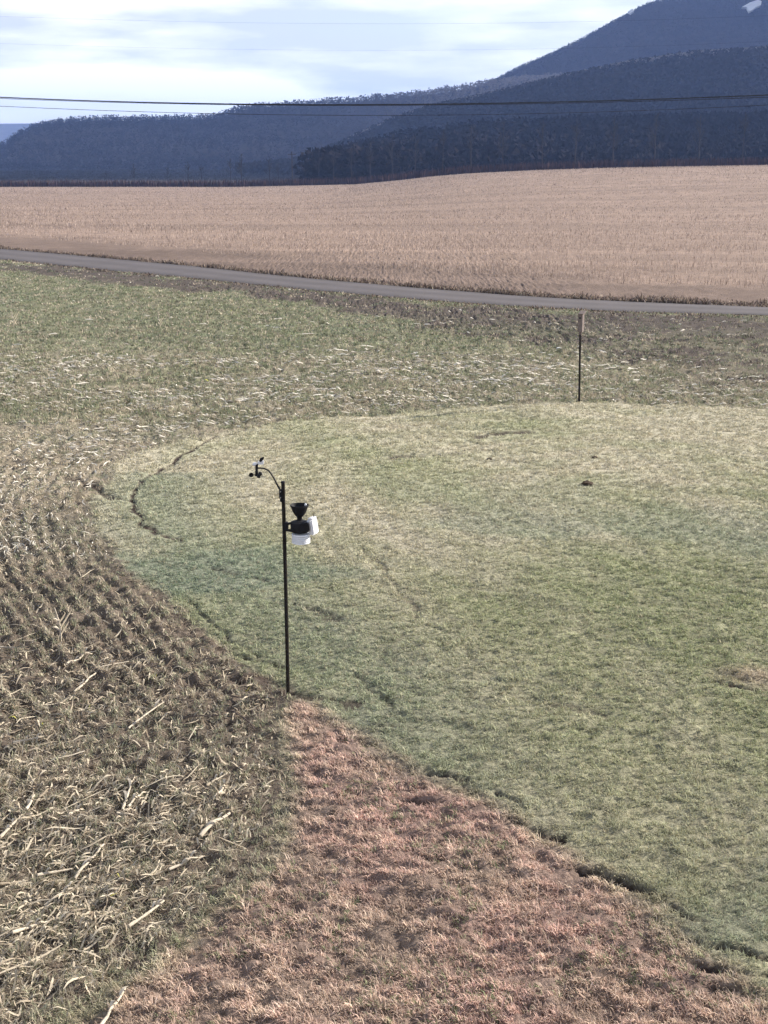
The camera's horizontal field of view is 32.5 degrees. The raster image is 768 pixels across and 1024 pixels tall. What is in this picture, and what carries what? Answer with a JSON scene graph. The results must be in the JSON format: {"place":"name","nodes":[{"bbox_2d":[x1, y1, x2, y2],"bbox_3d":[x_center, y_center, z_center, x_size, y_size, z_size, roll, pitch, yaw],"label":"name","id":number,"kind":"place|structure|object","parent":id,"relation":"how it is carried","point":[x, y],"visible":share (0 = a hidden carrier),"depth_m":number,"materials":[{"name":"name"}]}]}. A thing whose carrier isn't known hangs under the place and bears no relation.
{"place":"outdoors","nodes":[
{"label":"outdoors","id":0,"kind":"place"},
{"bbox_2d":[0,124,33,144],"bbox_3d":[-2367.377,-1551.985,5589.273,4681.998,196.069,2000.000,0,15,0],"label":"hills","id":1,"kind":"structure","parent":0,"point":[7,131],"depth_m":5441.02,"materials":[{"name":"blue"}]},
{"bbox_2d":[0,79,536,172],"bbox_3d":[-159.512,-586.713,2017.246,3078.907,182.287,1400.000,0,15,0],"label":"hills","id":2,"kind":"structure","parent":0,"point":[241,150],"depth_m":1813.84,"materials":[{"name":"blue plant"}]},
{"bbox_2d":[0,72,561,170],"bbox_3d":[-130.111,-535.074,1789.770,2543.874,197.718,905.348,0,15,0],"label":"forest","id":3,"kind":"object","parent":2,"relation":"on","point":[165,118],"visible":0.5,"depth_m":1846.84,"materials":[{"name":"plant"}]},
{"bbox_2d":[0,0,661,123],"label":"sky","id":4,"kind":"structure","parent":0,"point":[361,47],"materials":[{"name":"white"}]},
{"bbox_2d":[0,165,767,1023],"bbox_3d":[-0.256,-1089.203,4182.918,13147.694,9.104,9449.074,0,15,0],"label":"ground","id":5,"kind":"structure","parent":0,"point":[520,281],"depth_m":15.52,"materials":[{"name":"soil"}]},
{"bbox_2d":[0,818,16,837],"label":"corn stalk","id":6,"kind":"object","parent":5,"relation":"on","point":[8,827],"visible":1,"depth_m":9.79,"materials":[{"name":"beige plant"}]},
{"bbox_2d":[0,644,21,647],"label":"corn stalk","id":7,"kind":"object","parent":5,"relation":"on","point":[9,646],"visible":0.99,"depth_m":13.58,"materials":[{"name":"beige plant"}]},
{"bbox_2d":[8,311,18,327],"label":"corn plant","id":8,"kind":"object","parent":5,"relation":"on","point":[14,319],"visible":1,"depth_m":40.77,"materials":[{"name":"beige plant"}]},
{"bbox_2d":[11,918,46,933],"bbox_3d":[-2.283,2.690,8.549,0.052,0.082,0.292,12,19,39],"label":"corn stalk","id":9,"kind":"object","parent":5,"relation":"on","point":[24,928],"visible":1,"depth_m":8.54,"materials":[{"name":"beige plant"}]},
{"bbox_2d":[13,733,44,742],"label":"corn stalk","id":10,"kind":"object","parent":5,"relation":"on","point":[28,739],"visible":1,"depth_m":11.31,"materials":[{"name":"beige plant"}]},
{"bbox_2d":[25,794,34,810],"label":"corn stalk","id":11,"kind":"object","parent":5,"relation":"on","point":[29,801],"visible":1,"depth_m":10.12,"materials":[{"name":"beige plant"}]},
{"bbox_2d":[37,864,72,876],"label":"corn stalk","id":12,"kind":"object","parent":5,"relation":"on","point":[49,872],"visible":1,"depth_m":9.28,"materials":[{"name":"beige plant"}]},
{"bbox_2d":[44,881,74,905],"bbox_3d":[-2.205,2.597,8.984,0.078,0.090,0.271,14,20,43],"label":"corn stalk","id":13,"kind":"object","parent":5,"relation":"on","point":[55,896],"visible":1,"depth_m":8.98,"materials":[{"name":"beige plant"}]},
{"bbox_2d":[50,607,71,640],"bbox_3d":[-3.364,1.188,13.752,0.241,0.392,0.052,0,15,0],"label":"corn plant","id":14,"kind":"object","parent":5,"relation":"on","point":[59,628],"visible":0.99,"depth_m":13.74,"materials":[{"name":"beige plant"}]},
{"bbox_2d":[51,748,84,760],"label":"corn stalk","id":15,"kind":"object","parent":5,"relation":"on","point":[53,759],"visible":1,"depth_m":11.01,"materials":[{"name":"beige plant"}]},
{"bbox_2d":[68,804,83,814],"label":"corn stalk","id":16,"kind":"object","parent":5,"relation":"on","point":[79,806],"visible":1,"depth_m":10.12,"materials":[{"name":"beige plant"}]},
{"bbox_2d":[65,647,91,664],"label":"corn stalk","id":17,"kind":"object","parent":5,"relation":"on","point":[80,657],"visible":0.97,"depth_m":13.31,"materials":[{"name":"beige plant"}]},
{"bbox_2d":[73,672,95,692],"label":"corn stalk","id":18,"kind":"object","parent":5,"relation":"on","point":[80,686],"visible":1,"depth_m":12.60,"materials":[{"name":"beige plant"}]},
{"bbox_2d":[74,844,104,878],"bbox_3d":[-2.084,2.500,9.427,0.068,0.086,0.395,5,16,20],"label":"corn stalk","id":19,"kind":"object","parent":5,"relation":"on","point":[88,860],"visible":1,"depth_m":9.39,"materials":[{"name":"beige plant"}]},
{"bbox_2d":[102,660,128,666],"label":"corn stalk","id":20,"kind":"object","parent":5,"relation":"on","point":[115,663],"visible":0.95,"depth_m":13.14,"materials":[{"name":"beige plant"}]},
{"bbox_2d":[100,986,132,1023],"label":"corn stalk","id":21,"kind":"object","parent":5,"relation":"on","point":[112,1004],"visible":1,"depth_m":7.73,"materials":[{"name":"beige plant"}]},
{"bbox_2d":[116,808,133,816],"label":"corn stalk","id":22,"kind":"object","parent":5,"relation":"on","point":[125,813],"visible":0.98,"depth_m":10.09,"materials":[{"name":"beige plant"}]},
{"bbox_2d":[121,776,134,810],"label":"corn stalk","id":23,"kind":"object","parent":5,"relation":"on","point":[126,793],"visible":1,"depth_m":10.38,"materials":[{"name":"beige plant"}]},
{"bbox_2d":[127,791,147,807],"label":"corn stalk","id":24,"kind":"object","parent":5,"relation":"on","point":[133,799],"visible":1,"depth_m":10.29,"materials":[{"name":"beige plant"}]},
{"bbox_2d":[128,699,162,728],"bbox_3d":[-2.132,1.810,11.898,0.090,0.075,0.611,4,15,16],"label":"corn stalk","id":25,"kind":"object","parent":5,"relation":"on","point":[137,720],"visible":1,"depth_m":11.88,"materials":[{"name":"beige plant"}]},
{"bbox_2d":[128,899,167,927],"bbox_3d":[-1.571,2.648,8.737,0.081,0.054,0.357,9,17,30],"label":"corn stalk","id":26,"kind":"object","parent":5,"relation":"on","point":[133,922],"visible":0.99,"depth_m":8.74,"materials":[{"name":"beige plant"}]},
{"bbox_2d":[0,167,303,180],"bbox_3d":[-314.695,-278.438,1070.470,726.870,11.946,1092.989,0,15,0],"label":"forest","id":27,"kind":"object","parent":5,"relation":"on","point":[88,174],"visible":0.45,"depth_m":780.76,"materials":[{"name":"plant"}]},
{"bbox_2d":[168,850,203,870],"bbox_3d":[-1.401,2.472,9.370,0.069,0.073,0.290,13,19,40],"label":"corn stalk","id":28,"kind":"object","parent":5,"relation":"on","point":[184,861],"visible":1,"depth_m":9.37,"materials":[{"name":"beige plant"}]},
{"bbox_2d":[180,714,222,718],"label":"corn stalk","id":29,"kind":"object","parent":5,"relation":"on","point":[200,715],"visible":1,"depth_m":11.84,"materials":[{"name":"brown plant"}]},
{"bbox_2d":[199,812,230,837],"bbox_3d":[-1.262,2.338,9.909,0.064,0.095,0.358,10,18,34],"label":"corn stalk","id":30,"kind":"object","parent":5,"relation":"on","point":[207,828],"visible":1,"depth_m":9.88,"materials":[{"name":"beige plant"}]},
{"bbox_2d":[206,772,226,785],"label":"corn stalk","id":31,"kind":"object","parent":5,"relation":"on","point":[220,776],"visible":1,"depth_m":10.63,"materials":[{"name":"beige plant"}]},
{"bbox_2d":[216,779,225,795],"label":"corn stalk","id":32,"kind":"object","parent":5,"relation":"on","point":[223,787],"visible":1,"depth_m":10.42,"materials":[{"name":"beige plant"}]},
{"bbox_2d":[235,154,242,180],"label":"bare tree","id":33,"kind":"object","parent":5,"relation":"on","point":[240,173],"visible":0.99,"depth_m":391.81,"materials":[{"name":"grey plant"}]},
{"bbox_2d":[230,710,255,730],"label":"corn stalk","id":34,"kind":"object","parent":5,"relation":"on","point":[236,713],"visible":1,"depth_m":11.77,"materials":[{"name":"brown plant"}]},
{"bbox_2d":[230,695,270,702],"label":"corn stalk","id":35,"kind":"object","parent":5,"relation":"on","point":[248,697],"visible":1,"depth_m":12.20,"materials":[{"name":"beige plant"}]},
{"bbox_2d":[265,159,277,180],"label":"bare tree","id":36,"kind":"object","parent":5,"relation":"on","point":[269,169],"visible":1,"depth_m":396.91,"materials":[{"name":"grey plant"}]},
{"bbox_2d":[249,457,318,693],"bbox_3d":[-0.900,0.761,12.085,0.620,2.589,0.171,0,15,0],"label":"weather station","id":37,"kind":"object","parent":5,"relation":"on","point":[301,530],"visible":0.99,"depth_m":11.89,"materials":[{"name":"black plastic"}]},
{"bbox_2d":[288,152,295,178],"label":"utility pole","id":38,"kind":"object","parent":5,"relation":"on","point":[291,154],"visible":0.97,"depth_m":371.95,"materials":[{"name":"grey wood"}]},
{"bbox_2d":[326,148,339,178],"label":"bare tree","id":39,"kind":"object","parent":5,"relation":"on","point":[333,157],"visible":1,"depth_m":381.68,"materials":[{"name":"grey plant"}]},
{"bbox_2d":[344,143,355,177],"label":"bare tree","id":40,"kind":"object","parent":5,"relation":"on","point":[351,154],"visible":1,"depth_m":376.58,"materials":[{"name":"grey plant"}]},
{"bbox_2d":[364,144,374,176],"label":"bare tree","id":41,"kind":"object","parent":5,"relation":"on","point":[370,155],"visible":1,"depth_m":374.40,"materials":[{"name":"grey plant"}]},
{"bbox_2d":[3,16,747,23],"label":"overhead cable","id":42,"kind":"object","parent":5,"relation":"on","point":[323,23],"visible":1,"depth_m":42.27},
{"bbox_2d":[3,105,762,115],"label":"overhead cable","id":43,"kind":"object","parent":5,"relation":"on","point":[394,115],"visible":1,"depth_m":47.12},
{"bbox_2d":[0,41,765,49],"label":"overhead cable","id":44,"kind":"object","parent":5,"relation":"on","point":[496,49],"visible":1,"depth_m":41.70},
{"bbox_2d":[0,97,766,105],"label":"overhead cable","id":45,"kind":"object","parent":5,"relation":"on","point":[392,105],"visible":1,"depth_m":44.37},
{"bbox_2d":[0,278,766,1023],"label":"stubble tufts","id":46,"kind":"object","parent":5,"relation":"on","point":[158,616],"visible":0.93,"depth_m":17.13,"materials":[{"name":"beige plant"}]},
{"bbox_2d":[0,259,767,1023],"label":"seedling grass","id":47,"kind":"structure","parent":5,"relation":"on","point":[322,355],"depth_m":28.08,"materials":[{"name":"green plant"}]},
{"bbox_2d":[0,165,767,288],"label":"corn stubble","id":48,"kind":"object","parent":5,"relation":"on","point":[456,237],"visible":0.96,"depth_m":114.89,"materials":[{"name":"beige plant"}]},
{"bbox_2d":[0,156,767,186],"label":"brush","id":49,"kind":"object","parent":5,"relation":"on","point":[689,162],"visible":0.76,"depth_m":336.44,"materials":[{"name":"plant"}]},
{"bbox_2d":[0,264,767,1023],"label":"corn litter","id":50,"kind":"object","parent":5,"relation":"on","point":[96,866],"visible":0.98,"depth_m":10.91,"materials":[{"name":"beige plant"}]},
{"bbox_2d":[0,245,767,318],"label":"verge weeds","id":51,"kind":"object","parent":5,"relation":"on","point":[689,300],"visible":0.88,"depth_m":52.93,"materials":[{"name":"brown plant"}]},
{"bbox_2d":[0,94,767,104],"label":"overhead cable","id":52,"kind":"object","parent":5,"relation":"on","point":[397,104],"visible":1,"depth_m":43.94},
{"bbox_2d":[385,133,394,172],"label":"bare tree","id":53,"kind":"object","parent":5,"relation":"on","point":[389,151],"visible":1,"depth_m":366.50,"materials":[{"name":"grey plant"}]},
{"bbox_2d":[48,400,767,1023],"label":"lawn grass","id":54,"kind":"structure","parent":5,"relation":"on","point":[536,568],"depth_m":15.80,"materials":[{"name":"green plant"}]},
{"bbox_2d":[408,134,420,170],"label":"bare tree","id":55,"kind":"object","parent":5,"relation":"on","point":[417,149],"visible":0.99,"depth_m":358.42,"materials":[{"name":"grey plant"}]},
{"bbox_2d":[464,125,477,168],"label":"bare tree","id":56,"kind":"object","parent":5,"relation":"on","point":[470,141],"visible":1,"depth_m":344.68,"materials":[{"name":"grey plant"}]},
{"bbox_2d":[531,120,552,163],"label":"bare tree","id":57,"kind":"object","parent":5,"relation":"on","point":[543,126],"visible":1,"depth_m":337.01,"materials":[{"name":"grey plant"}]},
{"bbox_2d":[571,118,582,163],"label":"bare tree","id":58,"kind":"object","parent":5,"relation":"on","point":[576,132],"visible":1,"depth_m":336.71,"materials":[{"name":"grey plant"}]},
{"bbox_2d":[578,310,586,401],"bbox_3d":[4.126,-3.115,27.740,0.150,2.225,0.244,8,16,27],"label":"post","id":59,"kind":"object","parent":5,"relation":"on","point":[580,321],"visible":0.94,"depth_m":27.67,"materials":[{"name":"brown wood"}]},
{"bbox_2d":[581,480,593,485],"bbox_3d":[3.189,-0.450,20.655,0.199,0.103,0.136,6,16,21],"label":"turf clod","id":60,"kind":"object","parent":5,"relation":"on","point":[587,482],"visible":1,"depth_m":20.62,"materials":[{"name":"brown soil"}]},
{"bbox_2d":[607,117,625,160],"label":"bare tree","id":61,"kind":"object","parent":5,"relation":"on","point":[613,134],"visible":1,"depth_m":336.97,"materials":[{"name":"grey plant"}]},
{"bbox_2d":[645,112,659,162],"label":"bare tree","id":62,"kind":"object","parent":5,"relation":"on","point":[650,143],"visible":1,"depth_m":336.69,"materials":[{"name":"grey plant"}]},
{"bbox_2d":[691,117,705,161],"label":"bare tree","id":63,"kind":"object","parent":5,"relation":"on","point":[700,130],"visible":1,"depth_m":336.60,"materials":[{"name":"grey plant"}]},
{"bbox_2d":[0,249,767,314],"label":"road","id":64,"kind":"structure","parent":0,"point":[165,269],"depth_m":54.48,"materials":[{"name":"grey asphalt"}]},
{"bbox_2d":[71,699,767,1023],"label":"dead grass","id":65,"kind":"structure","parent":0,"point":[519,885],"depth_m":8.43,"materials":[{"name":"brown plant"}]},
{"bbox_2d":[401,61,767,132],"bbox_3d":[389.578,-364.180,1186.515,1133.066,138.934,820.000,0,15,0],"label":"hills","id":66,"kind":"structure","parent":0,"point":[652,91],"depth_m":1054.60,"materials":[{"name":"blue plant"}]},
{"bbox_2d":[233,45,767,176],"bbox_3d":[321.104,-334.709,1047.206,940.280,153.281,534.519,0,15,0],"label":"forest","id":67,"kind":"object","parent":66,"relation":"on","point":[632,74],"visible":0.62,"depth_m":1064.89,"materials":[{"name":"plant"}]},
{"bbox_2d":[497,0,767,82],"bbox_3d":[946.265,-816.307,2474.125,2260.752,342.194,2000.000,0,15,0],"label":"hills","id":68,"kind":"structure","parent":0,"point":[728,20],"depth_m":2363.66,"materials":[{"name":"blue plant"}]},
{"bbox_2d":[491,0,767,83],"bbox_3d":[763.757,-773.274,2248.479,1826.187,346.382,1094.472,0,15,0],"label":"forest","id":69,"kind":"object","parent":68,"relation":"on","point":[571,44],"visible":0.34,"depth_m":2410.12,"materials":[{"name":"blue plant"}]},
{"bbox_2d":[741,0,761,12],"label":"snow patch","id":70,"kind":"object","parent":68,"relation":"on","point":[751,6],"visible":1,"depth_m":2370.91,"materials":[{"name":"white snow"}]},
{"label":"hills","id":71,"kind":"structure","parent":0,"visible":0},
{"bbox_2d":[293,106,767,181],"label":"forest","id":72,"kind":"object","parent":71,"relation":"on","point":[674,138],"visible":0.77,"depth_m":439.84,"materials":[{"name":"plant"}]}
]}

